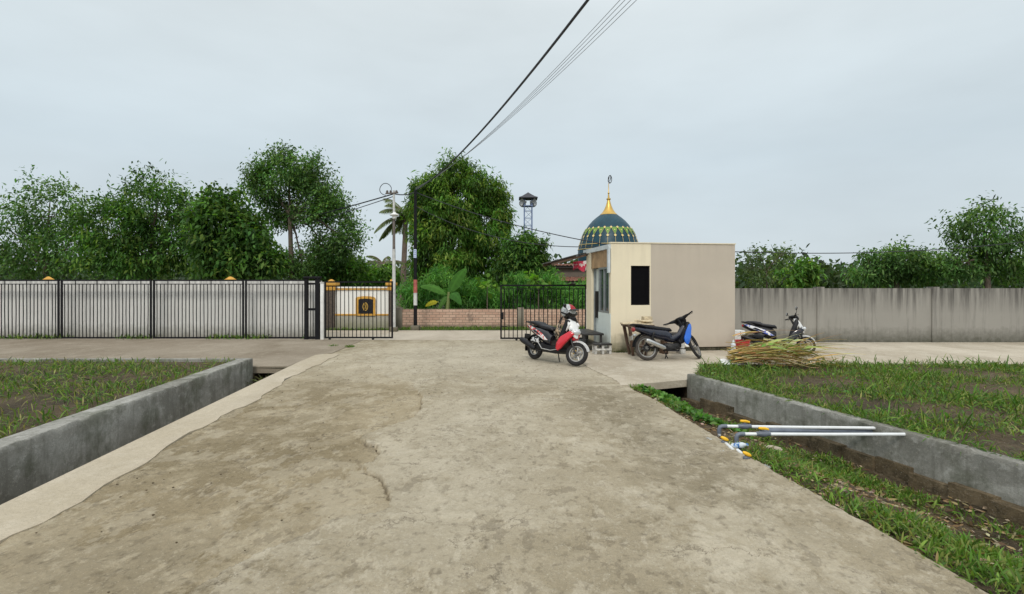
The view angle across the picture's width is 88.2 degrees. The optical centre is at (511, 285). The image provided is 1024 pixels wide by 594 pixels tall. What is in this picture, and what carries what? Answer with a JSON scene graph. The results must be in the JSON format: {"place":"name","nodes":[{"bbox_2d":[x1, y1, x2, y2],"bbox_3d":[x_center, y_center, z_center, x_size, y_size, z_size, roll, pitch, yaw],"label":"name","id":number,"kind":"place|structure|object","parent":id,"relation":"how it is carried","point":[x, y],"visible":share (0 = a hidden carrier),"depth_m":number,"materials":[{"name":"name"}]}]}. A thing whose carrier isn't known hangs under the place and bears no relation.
{"place":"outdoors","nodes":[
{"label":"outdoors","id":0,"kind":"place"},
{"bbox_2d":[0,339,361,372],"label":"apron","id":1,"kind":"object","parent":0,"point":[272,355],"visible":0.5,"depth_m":13.09,"materials":[{"name":"concrete"}]},
{"bbox_2d":[324,281,392,339],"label":"sliding gate","id":2,"kind":"structure","parent":1,"relation":"on","point":[340,286],"depth_m":15.49,"materials":[{"name":"black metal"}]},
{"bbox_2d":[253,373,273,383],"bbox_3d":[-3.945,2.115,1.850,1.444,0.770,19.921,0,0,-5],"label":"drain","id":3,"kind":"object","parent":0,"point":[264,375],"visible":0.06,"depth_m":10.67,"materials":[{"name":"black"}]},
{"bbox_2d":[247,373,268,383],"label":"gutter weeds","id":4,"kind":"object","parent":3,"relation":"on","point":[261,378],"visible":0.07,"depth_m":10.10,"materials":[{"name":"green plant"}]},
{"bbox_2d":[59,330,581,339],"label":"cross street","id":5,"kind":"structure","parent":0,"point":[446,335],"depth_m":17.17,"materials":[{"name":"concrete"}]},
{"bbox_2d":[0,280,59,338],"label":"iron fence","id":6,"kind":"object","parent":5,"relation":"on","point":[58,309],"visible":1,"depth_m":15.74,"materials":[{"name":"black metal"}]},
{"bbox_2d":[60,280,151,338],"bbox_3d":[-12.090,0.703,15.750,2.700,1.755,0.044,0,0,0],"label":"iron fence","id":7,"kind":"object","parent":5,"relation":"on","point":[61,312],"visible":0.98,"depth_m":15.74,"materials":[{"name":"black metal"}]},
{"bbox_2d":[0,332,303,339],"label":"grass","id":8,"kind":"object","parent":5,"relation":"on","point":[141,336],"visible":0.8,"depth_m":15.69,"materials":[{"name":"green plant"}]},
{"bbox_2d":[0,276,321,337],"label":"wall","id":9,"kind":"structure","parent":5,"relation":"on","point":[268,303],"depth_m":16.15,"materials":[{"name":"white paint"}]},
{"bbox_2d":[153,280,243,338],"bbox_3d":[-9.340,0.703,15.750,2.700,1.755,0.044,0,0,0],"label":"iron fence","id":10,"kind":"object","parent":5,"relation":"on","point":[185,337],"visible":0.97,"depth_m":15.74,"materials":[{"name":"black metal"}]},
{"bbox_2d":[245,280,303,338],"bbox_3d":[-7.040,0.703,15.750,1.820,1.755,0.044,0,0,0],"label":"iron fence","id":11,"kind":"object","parent":5,"relation":"on","point":[279,337],"visible":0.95,"depth_m":15.74,"materials":[{"name":"black metal"}]},
{"bbox_2d":[303,276,321,339],"bbox_3d":[-5.900,0.667,15.620,0.500,1.865,0.180,0,0,0],"label":"gate post","id":12,"kind":"object","parent":5,"relation":"on","point":[307,309],"visible":0.98,"depth_m":15.56,"materials":[{"name":"black metal"}]},
{"bbox_2d":[320,282,324,339],"bbox_3d":[-5.600,0.750,15.620,0.120,1.700,0.120,0,0,0],"label":"white post","id":13,"kind":"object","parent":5,"relation":"on","point":[322,311],"visible":0.89,"depth_m":15.57,"materials":[{"name":"paint"}]},
{"bbox_2d":[379,183,398,331],"bbox_3d":[-4.235,-0.954,18.250,0.672,5.148,0.340,0,0,0],"label":"utility pole","id":14,"kind":"object","parent":5,"relation":"on","point":[394,214],"visible":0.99,"depth_m":18.25,"materials":[{"name":"white paint"}]},
{"bbox_2d":[276,196,392,233],"bbox_3d":[-13.903,-2.163,25.650,24.526,1.878,0.026,0,0,37],"label":"street cable","id":15,"kind":"object","parent":14,"relation":"attached to","point":[338,214],"visible":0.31,"depth_m":20.14,"materials":[{"name":"black rubber"}]},
{"bbox_2d":[299,194,392,219],"bbox_3d":[-13.732,-2.846,26.150,24.871,0.700,0.041,0,0,39],"label":"street cable","id":16,"kind":"object","parent":14,"relation":"attached to","point":[353,205],"visible":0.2,"depth_m":19.72,"materials":[{"name":"black rubber"}]},
{"bbox_2d":[366,255,404,285],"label":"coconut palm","id":17,"kind":"object","parent":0,"point":[378,262],"visible":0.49,"depth_m":27.00,"materials":[{"name":"green plant"}]},
{"bbox_2d":[339,289,584,329],"bbox_3d":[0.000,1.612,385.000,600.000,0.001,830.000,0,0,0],"label":"ground","id":18,"kind":"structure","parent":0,"point":[436,308],"depth_m":19.79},
{"bbox_2d":[0,165,111,279],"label":"mango tree","id":19,"kind":"object","parent":18,"relation":"on","point":[33,242],"visible":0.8,"depth_m":23.44,"materials":[{"name":"green plant"}]},
{"bbox_2d":[0,358,252,504],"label":"concrete planter","id":20,"kind":"object","parent":18,"relation":"on","point":[32,458],"visible":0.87,"depth_m":6.52,"materials":[{"name":"grey concrete"}]},
{"bbox_2d":[0,356,234,438],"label":"planter grass","id":21,"kind":"structure","parent":20,"relation":"in","point":[69,375],"depth_m":7.94,"materials":[{"name":"green plant"}]},
{"bbox_2d":[47,158,206,280],"bbox_3d":[-15.299,-1.831,21.912,7.249,6.913,4.541,0,0,0],"label":"mango tree","id":22,"kind":"object","parent":18,"relation":"on","point":[98,248],"visible":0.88,"depth_m":21.25,"materials":[{"name":"green plant"}]},
{"bbox_2d":[169,178,295,280],"bbox_3d":[-10.183,-1.205,19.541,4.199,5.659,3.528,0,0,0],"label":"broadleaf tree","id":23,"kind":"object","parent":18,"relation":"on","point":[229,236],"visible":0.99,"depth_m":18.89,"materials":[{"name":"green plant"}]},
{"bbox_2d":[236,138,373,280],"bbox_3d":[-8.504,-2.222,22.290,5.971,7.688,4.132,0,0,0],"label":"broadleaf tree","id":24,"kind":"object","parent":18,"relation":"on","point":[298,180],"visible":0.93,"depth_m":21.66,"materials":[{"name":"green plant"}]},
{"bbox_2d":[303,252,373,285],"bbox_3d":[-7.630,0.084,22.956,3.393,3.077,2.008,0,0,0],"label":"leafy shrub","id":25,"kind":"object","parent":18,"relation":"on","point":[362,267],"visible":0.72,"depth_m":22.66,"materials":[{"name":"green plant"}]},
{"bbox_2d":[326,279,397,329],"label":"garden wall","id":26,"kind":"structure","parent":18,"relation":"on","point":[383,294],"depth_m":19.28,"materials":[{"name":"white paint"}]},
{"bbox_2d":[348,261,403,285],"bbox_3d":[-6.661,0.228,25.052,3.166,2.788,1.827,0,0,-11],"label":"leafy shrub","id":27,"kind":"object","parent":18,"relation":"on","point":[378,273],"visible":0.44,"depth_m":24.72,"materials":[{"name":"green plant"}]},
{"bbox_2d":[374,198,408,306],"bbox_3d":[-6.266,-1.641,31.042,3.382,6.546,3.532,0,0,0],"label":"coconut palm","id":28,"kind":"object","parent":18,"relation":"on","point":[399,224],"visible":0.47,"depth_m":30.86,"materials":[{"name":"green plant"}]},
{"bbox_2d":[410,189,419,329],"bbox_3d":[-3.455,-0.903,18.900,0.300,5.046,0.300,0,0,0],"label":"utility pole","id":29,"kind":"object","parent":18,"relation":"on","point":[415,326],"visible":0.95,"depth_m":18.85,"materials":[{"name":"black paint"}]},
{"bbox_2d":[415,0,588,190],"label":"power cable","id":30,"kind":"object","parent":29,"relation":"attached to","point":[543,56],"visible":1,"depth_m":9.03,"materials":[{"name":"black rubber"}]},
{"bbox_2d":[416,206,598,246],"bbox_3d":[-0.504,-1.960,16.851,7.195,1.769,0.020,0,0,35],"label":"street cable","id":31,"kind":"object","parent":29,"relation":"attached to","point":[508,239],"visible":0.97,"depth_m":16.49,"materials":[{"name":"black rubber"}]},
{"bbox_2d":[416,192,606,244],"bbox_3d":[-0.383,-2.227,16.751,7.509,2.244,0.024,0,0,35],"label":"street cable","id":32,"kind":"object","parent":29,"relation":"attached to","point":[517,225],"visible":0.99,"depth_m":16.29,"materials":[{"name":"black rubber"}]},
{"bbox_2d":[420,0,619,186],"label":"overhead wire","id":33,"kind":"object","parent":29,"relation":"attached to","point":[549,74],"visible":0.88,"depth_m":8.57,"materials":[{"name":"grey metal"}]},
{"bbox_2d":[421,0,624,185],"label":"overhead wire","id":34,"kind":"object","parent":29,"relation":"attached to","point":[550,76],"visible":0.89,"depth_m":8.84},
{"bbox_2d":[420,0,630,185],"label":"overhead wire","id":35,"kind":"object","parent":29,"relation":"attached to","point":[557,72],"visible":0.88,"depth_m":8.40,"materials":[{"name":"grey metal"}]},
{"bbox_2d":[421,3,632,184],"bbox_3d":[1.396,-4.080,7.597,0.008,1.448,24.680,0,0,-23],"label":"overhead wire","id":36,"kind":"object","parent":29,"relation":"attached to","point":[554,78],"visible":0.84,"depth_m":9.00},
{"bbox_2d":[420,268,466,308],"bbox_3d":[-2.618,0.470,20.385,1.796,2.268,0.332,0,0,0],"label":"banana plant","id":37,"kind":"object","parent":18,"relation":"on","point":[456,281],"visible":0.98,"depth_m":20.29,"materials":[{"name":"green plant"}]},
{"bbox_2d":[327,325,584,329],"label":"verge grass","id":38,"kind":"structure","parent":18,"relation":"on","point":[465,328],"depth_m":19.16,"materials":[{"name":"green plant"}]},
{"bbox_2d":[399,147,519,289],"bbox_3d":[-2.391,-2.333,24.055,5.475,7.918,4.266,0,0,0],"label":"drooping leaf tree","id":39,"kind":"object","parent":18,"relation":"on","point":[482,194],"visible":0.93,"depth_m":23.22,"materials":[{"name":"green plant"}]},
{"bbox_2d":[396,307,584,327],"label":"brick wall","id":40,"kind":"structure","parent":18,"relation":"on","point":[430,318],"depth_m":20.00,"materials":[{"name":"brown brick"}]},
{"bbox_2d":[475,273,506,308],"bbox_3d":[-0.821,0.556,20.417,1.278,2.089,1.019,0,0,0],"label":"broadleaf plant","id":41,"kind":"object","parent":18,"relation":"on","point":[487,285],"visible":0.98,"depth_m":20.48,"materials":[{"name":"green plant"}]},
{"bbox_2d":[0,243,1023,297],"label":"distant wood","id":42,"kind":"object","parent":18,"relation":"on","point":[834,279],"visible":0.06,"depth_m":65.31,"materials":[{"name":"green plant"}]},
{"bbox_2d":[484,224,557,308],"bbox_3d":[0.357,-0.481,22.541,3.379,4.211,2.450,0,0,0],"label":"leafy tree","id":43,"kind":"object","parent":18,"relation":"on","point":[530,258],"visible":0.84,"depth_m":22.02,"materials":[{"name":"green plant"}]},
{"bbox_2d":[524,271,551,308],"bbox_3d":[0.984,0.521,20.433,0.983,2.159,0.781,0,0,-20],"label":"broadleaf plant","id":44,"kind":"object","parent":18,"relation":"on","point":[535,279],"visible":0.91,"depth_m":20.42,"materials":[{"name":"green plant"}]},
{"bbox_2d":[396,258,735,308],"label":"undergrowth","id":45,"kind":"object","parent":18,"relation":"on","point":[472,293],"visible":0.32,"depth_m":21.01,"materials":[{"name":"green plant"}]},
{"bbox_2d":[738,240,802,287],"bbox_3d":[11.638,-0.223,24.088,3.016,3.691,2.055,0,0,0],"label":"thin tree","id":46,"kind":"object","parent":18,"relation":"on","point":[754,275],"visible":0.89,"depth_m":23.94,"materials":[{"name":"green plant"}]},
{"bbox_2d":[769,255,827,287],"bbox_3d":[11.949,0.161,22.097,2.148,2.921,1.704,0,0,-24],"label":"leafy shrub","id":47,"kind":"object","parent":18,"relation":"on","point":[803,275],"visible":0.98,"depth_m":21.74,"materials":[{"name":"green plant"}]},
{"bbox_2d":[687,364,1023,506],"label":"concrete planter","id":48,"kind":"object","parent":18,"relation":"on","point":[944,461],"visible":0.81,"depth_m":6.05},
{"bbox_2d":[693,359,1023,456],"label":"planter grass","id":49,"kind":"structure","parent":48,"relation":"in","point":[1013,368],"depth_m":7.63,"materials":[{"name":"green plant"}]},
{"bbox_2d":[720,358,746,364],"bbox_3d":[4.171,1.419,9.951,0.440,0.069,0.260,0,18,12],"label":"plastic sheet","id":50,"kind":"object","parent":49,"relation":"on","point":[725,360],"visible":0.49,"depth_m":9.96,"materials":[{"name":"white plastic"}]},
{"bbox_2d":[720,330,857,367],"bbox_3d":[5.311,1.141,9.996,2.551,0.673,1.513,0,0,0],"label":"palm leaf bundle","id":51,"kind":"object","parent":49,"relation":"on","point":[753,352],"visible":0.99,"depth_m":9.77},
{"bbox_2d":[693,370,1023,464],"bbox_3d":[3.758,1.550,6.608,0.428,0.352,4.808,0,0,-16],"label":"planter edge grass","id":52,"kind":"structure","parent":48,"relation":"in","point":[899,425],"depth_m":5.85,"materials":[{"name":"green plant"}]},
{"bbox_2d":[696,353,1023,436],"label":"tall grass","id":53,"kind":"structure","parent":48,"relation":"on","point":[928,372],"depth_m":7.90,"materials":[{"name":"green plant"}]},
{"bbox_2d":[840,234,963,287],"bbox_3d":[18.315,-0.377,25.044,5.516,4.007,3.285,0,0,0],"label":"mango tree","id":54,"kind":"object","parent":18,"relation":"on","point":[898,269],"visible":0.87,"depth_m":24.55,"materials":[{"name":"green plant"}]},
{"bbox_2d":[921,190,1023,287],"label":"mango tree","id":55,"kind":"object","parent":18,"relation":"on","point":[976,261],"visible":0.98,"depth_m":22.75,"materials":[{"name":"green plant"}]},
{"bbox_2d":[0,340,987,593],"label":"road","id":56,"kind":"structure","parent":0,"point":[546,472],"depth_m":3.79,"materials":[{"name":"concrete"}]},
{"bbox_2d":[36,356,747,592],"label":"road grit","id":57,"kind":"object","parent":56,"relation":"on","point":[286,433],"visible":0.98,"depth_m":5.04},
{"bbox_2d":[500,285,585,340],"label":"sliding gate","id":58,"kind":"structure","parent":56,"relation":"on","point":[502,315],"depth_m":15.29,"materials":[{"name":"black metal"}]},
{"bbox_2d":[520,304,589,365],"bbox_3d":[0.935,0.997,11.004,0.693,1.204,1.785,10,-6,-38],"label":"scooter","id":59,"kind":"object","parent":56,"relation":"on","point":[567,342],"visible":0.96,"depth_m":10.70,"materials":[{"name":"plastic"}]},
{"bbox_2d":[555,316,562,339],"bbox_3d":[0.973,0.898,10.930,0.190,0.530,0.192,0,0,31],"label":"cloth bag","id":60,"kind":"object","parent":59,"relation":"hanging from","point":[558,329],"visible":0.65,"depth_m":10.88,"materials":[{"name":"beige fabric"}]},
{"bbox_2d":[561,304,578,318],"bbox_3d":[1.170,0.537,10.687,0.290,0.324,0.413,0,0,-35],"label":"helmet","id":61,"kind":"object","parent":59,"relation":"on","point":[570,310],"visible":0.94,"depth_m":10.60,"materials":[{"name":"red paint"}]},
{"bbox_2d":[721,436,734,449],"bbox_3d":[2.124,1.551,5.182,0.081,0.090,0.253,0,0,0],"label":"pipe stub","id":62,"kind":"object","parent":56,"relation":"on","point":[725,440],"visible":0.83,"depth_m":5.26,"materials":[{"name":"white plastic"}]},
{"bbox_2d":[736,449,751,458],"bbox_3d":[2.133,1.551,4.917,0.081,0.090,0.281,0,0,0],"label":"pipe stub","id":63,"kind":"object","parent":56,"relation":"on","point":[747,455],"visible":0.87,"depth_m":4.79,"materials":[{"name":"white plastic"}]},
{"bbox_2d":[0,0,1023,287],"label":"sky","id":64,"kind":"structure","parent":0,"point":[833,126],"materials":[{"name":"grey"}]},
{"bbox_2d":[519,192,537,232],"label":"loudspeaker tower","id":65,"kind":"structure","parent":0,"point":[526,197],"depth_m":44.66,"materials":[{"name":"grey metal"}]},
{"bbox_2d":[544,263,585,308],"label":"old house","id":66,"kind":"structure","parent":0,"point":[571,275],"depth_m":30.50,"materials":[{"name":"concrete"}]},
{"bbox_2d":[578,175,637,260],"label":"mosque","id":67,"kind":"structure","parent":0,"point":[607,225],"depth_m":38.62,"materials":[{"name":"teal tile"}]},
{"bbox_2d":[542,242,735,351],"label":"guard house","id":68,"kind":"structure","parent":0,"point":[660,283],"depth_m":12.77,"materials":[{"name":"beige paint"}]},
{"bbox_2d":[573,261,585,271],"bbox_3d":[2.114,-0.575,15.600,0.620,0.350,0.100,0,0,0],"label":"bunting cloth","id":69,"kind":"object","parent":68,"relation":"hanging from","point":[580,265],"visible":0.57,"depth_m":15.60,"materials":[{"name":"red fabric"}]},
{"bbox_2d":[594,269,598,341],"bbox_3d":[2.263,0.580,13.784,0.090,2.040,0.635,0,0,-8],"label":"door","id":70,"kind":"structure","parent":68,"relation":"in","point":[596,271],"depth_m":13.96,"materials":[{"name":"green paint"}]},
{"bbox_2d":[599,267,608,312],"bbox_3d":[2.284,0.110,13.025,0.062,1.112,0.813,0,0,-8],"label":"window","id":71,"kind":"structure","parent":68,"relation":"in","point":[603,275],"depth_m":13.02,"materials":[{"name":"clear glass"}]},
{"bbox_2d":[631,266,648,304],"bbox_3d":[3.055,0.000,12.667,0.473,0.940,0.070,0,0,-8],"label":"window","id":72,"kind":"structure","parent":68,"relation":"in","point":[639,274],"depth_m":12.65,"materials":[{"name":"black glass"}]},
{"bbox_2d":[571,342,1023,388],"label":"apron","id":73,"kind":"object","parent":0,"point":[660,371],"visible":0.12,"depth_m":11.62,"materials":[{"name":"concrete"}]},
{"bbox_2d":[578,329,603,350],"bbox_3d":[1.860,1.367,13.326,0.520,0.430,1.330,0,0,-8],"label":"black bench","id":74,"kind":"object","parent":73,"relation":"on","point":[586,341],"visible":0.6,"depth_m":12.94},
{"bbox_2d":[592,342,611,353],"bbox_3d":[2.086,1.460,12.270,0.420,0.245,0.260,0,0,-6],"label":"step stool","id":75,"kind":"object","parent":73,"relation":"on","point":[602,348],"visible":1,"depth_m":12.17,"materials":[{"name":"white paint"}]},
{"bbox_2d":[621,324,654,355],"bbox_3d":[2.860,1.251,12.050,0.620,0.732,0.500,0,0,-6],"label":"wooden stand","id":76,"kind":"object","parent":73,"relation":"on","point":[624,326],"visible":0.43,"depth_m":12.14,"materials":[{"name":"brown wood"}]},
{"bbox_2d":[620,322,653,324],"bbox_3d":[2.821,0.868,11.930,0.720,0.030,0.220,2,0,-7],"label":"wooden plank","id":77,"kind":"object","parent":76,"relation":"on","point":[636,323],"visible":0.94,"depth_m":11.85,"materials":[{"name":"brown wood"}]},
{"bbox_2d":[627,321,653,322],"bbox_3d":[2.919,0.834,12.030,0.620,0.030,0.160,-3,1,-20],"label":"wooden plank","id":78,"kind":"object","parent":77,"relation":"on","point":[638,322],"visible":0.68,"depth_m":11.96,"materials":[{"name":"brown wood"}]},
{"bbox_2d":[641,316,651,323],"bbox_3d":[3.100,0.799,12.150,0.200,0.170,0.180,0,0,-4],"label":"wooden box","id":79,"kind":"object","parent":76,"relation":"on","point":[646,318],"visible":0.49,"depth_m":12.06,"materials":[{"name":"brown wood"}]},
{"bbox_2d":[629,311,700,360],"bbox_3d":[3.329,1.089,11.370,1.714,1.018,0.520,0,-11,-13],"label":"motorbike","id":80,"kind":"object","parent":73,"relation":"on","point":[650,333],"visible":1,"depth_m":11.21,"materials":[{"name":"plastic"}]},
{"bbox_2d":[659,332,685,353],"bbox_3d":[3.720,1.342,12.326,0.660,0.480,0.300,0,0,-8],"label":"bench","id":81,"kind":"object","parent":73,"relation":"on","point":[682,351],"visible":0.41,"depth_m":12.25,"materials":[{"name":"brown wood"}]},
{"bbox_2d":[735,330,744,338],"bbox_3d":[5.860,1.372,13.750,0.300,0.420,0.300,0,0,0],"label":"white carton","id":82,"kind":"object","parent":73,"relation":"on","point":[737,336],"visible":0.26,"depth_m":13.60,"materials":[{"name":"white cardboard"}]},
{"bbox_2d":[735,339,749,348],"bbox_3d":[5.442,1.434,12.484,0.234,0.292,0.264,0,0,-12],"label":"red crate","id":83,"kind":"object","parent":73,"relation":"on","point":[738,340],"visible":0.34,"depth_m":12.42,"materials":[{"name":"plastic"}]},
{"bbox_2d":[740,307,815,351],"bbox_3d":[6.265,1.064,12.476,1.612,1.077,0.634,0,-10,25],"label":"scooter","id":84,"kind":"object","parent":73,"relation":"on","point":[760,326],"visible":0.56,"depth_m":12.39,"materials":[{"name":"plastic"}]},
{"bbox_2d":[735,287,1023,341],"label":"cement wall","id":85,"kind":"structure","parent":73,"relation":"on","point":[932,314],"depth_m":14.75,"materials":[{"name":"grey concrete"}]},
{"bbox_2d":[630,384,1023,593],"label":"drain bank","id":86,"kind":"structure","parent":0,"point":[978,533],"depth_m":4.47,"materials":[{"name":"green plant"}]},
{"bbox_2d":[637,384,752,439],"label":"bank weeds","id":87,"kind":"object","parent":86,"relation":"on","point":[698,414],"visible":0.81,"depth_m":6.70,"materials":[{"name":"green plant"}]},
{"bbox_2d":[731,442,748,448],"bbox_3d":[2.209,1.551,5.120,0.061,0.061,0.170,0,-20,-35],"label":"water bottle","id":88,"kind":"object","parent":86,"relation":"on","point":[739,445],"visible":0.96,"depth_m":5.10,"materials":[{"name":"white plastic"}]},
{"bbox_2d":[765,445,781,451],"bbox_3d":[2.628,1.649,5.349,0.205,0.051,0.092,0,0,0],"label":"concrete chunk","id":89,"kind":"object","parent":86,"relation":"on","point":[775,447],"visible":0.34,"depth_m":5.33,"materials":[{"name":"beige concrete"}]},
{"bbox_2d":[717,420,875,436],"bbox_3d":[3.054,1.545,5.668,1.703,0.208,0.058,0,0,0],"label":"water pipe","id":90,"kind":"object","parent":86,"relation":"on","point":[744,425],"visible":0.94,"depth_m":5.65,"materials":[{"name":"white plastic"}]},
{"bbox_2d":[759,428,872,432],"bbox_3d":[3.336,1.566,5.686,1.360,0.060,0.060,1,0,-3],"label":"grey pipe","id":91,"kind":"object","parent":86,"relation":"on","point":[784,430],"visible":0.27,"depth_m":5.66,"materials":[{"name":"plastic"}]},
{"bbox_2d":[734,427,905,442],"bbox_3d":[3.121,1.532,5.328,1.781,0.221,0.058,0,0,-2],"label":"water pipe","id":92,"kind":"object","parent":86,"relation":"on","point":[762,433],"visible":0.94,"depth_m":5.31,"materials":[{"name":"white plastic"}]},
{"bbox_2d":[632,388,1023,573],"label":"leaf litter","id":93,"kind":"object","parent":86,"relation":"on","point":[896,504],"visible":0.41,"depth_m":4.44,"materials":[{"name":"brown plant"}]},
{"bbox_2d":[681,398,1023,526],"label":"drain side","id":94,"kind":"object","parent":86,"relation":"on","point":[996,506],"visible":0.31,"depth_m":5.41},
{"bbox_2d":[735,241,1023,253],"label":"street cable","id":95,"kind":"object","parent":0,"point":[876,252],"visible":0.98,"depth_m":15.85,"materials":[{"name":"black rubber"}]},
{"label":"road base","id":96,"kind":"structure","parent":0,"visible":0},
{"bbox_2d":[0,354,338,542],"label":"road edge strip","id":97,"kind":"object","parent":96,"relation":"on","point":[41,504],"visible":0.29,"depth_m":4.69,"materials":[{"name":"concrete"}]},
{"bbox_2d":[656,387,686,399],"bbox_3d":[2.313,2.105,9.700,2.174,0.790,3.400,0,0,0],"label":"drain channel","id":98,"kind":"object","parent":96,"relation":"in","point":[680,392],"visible":0.05,"depth_m":9.40,"materials":[{"name":"black"}]}
]}

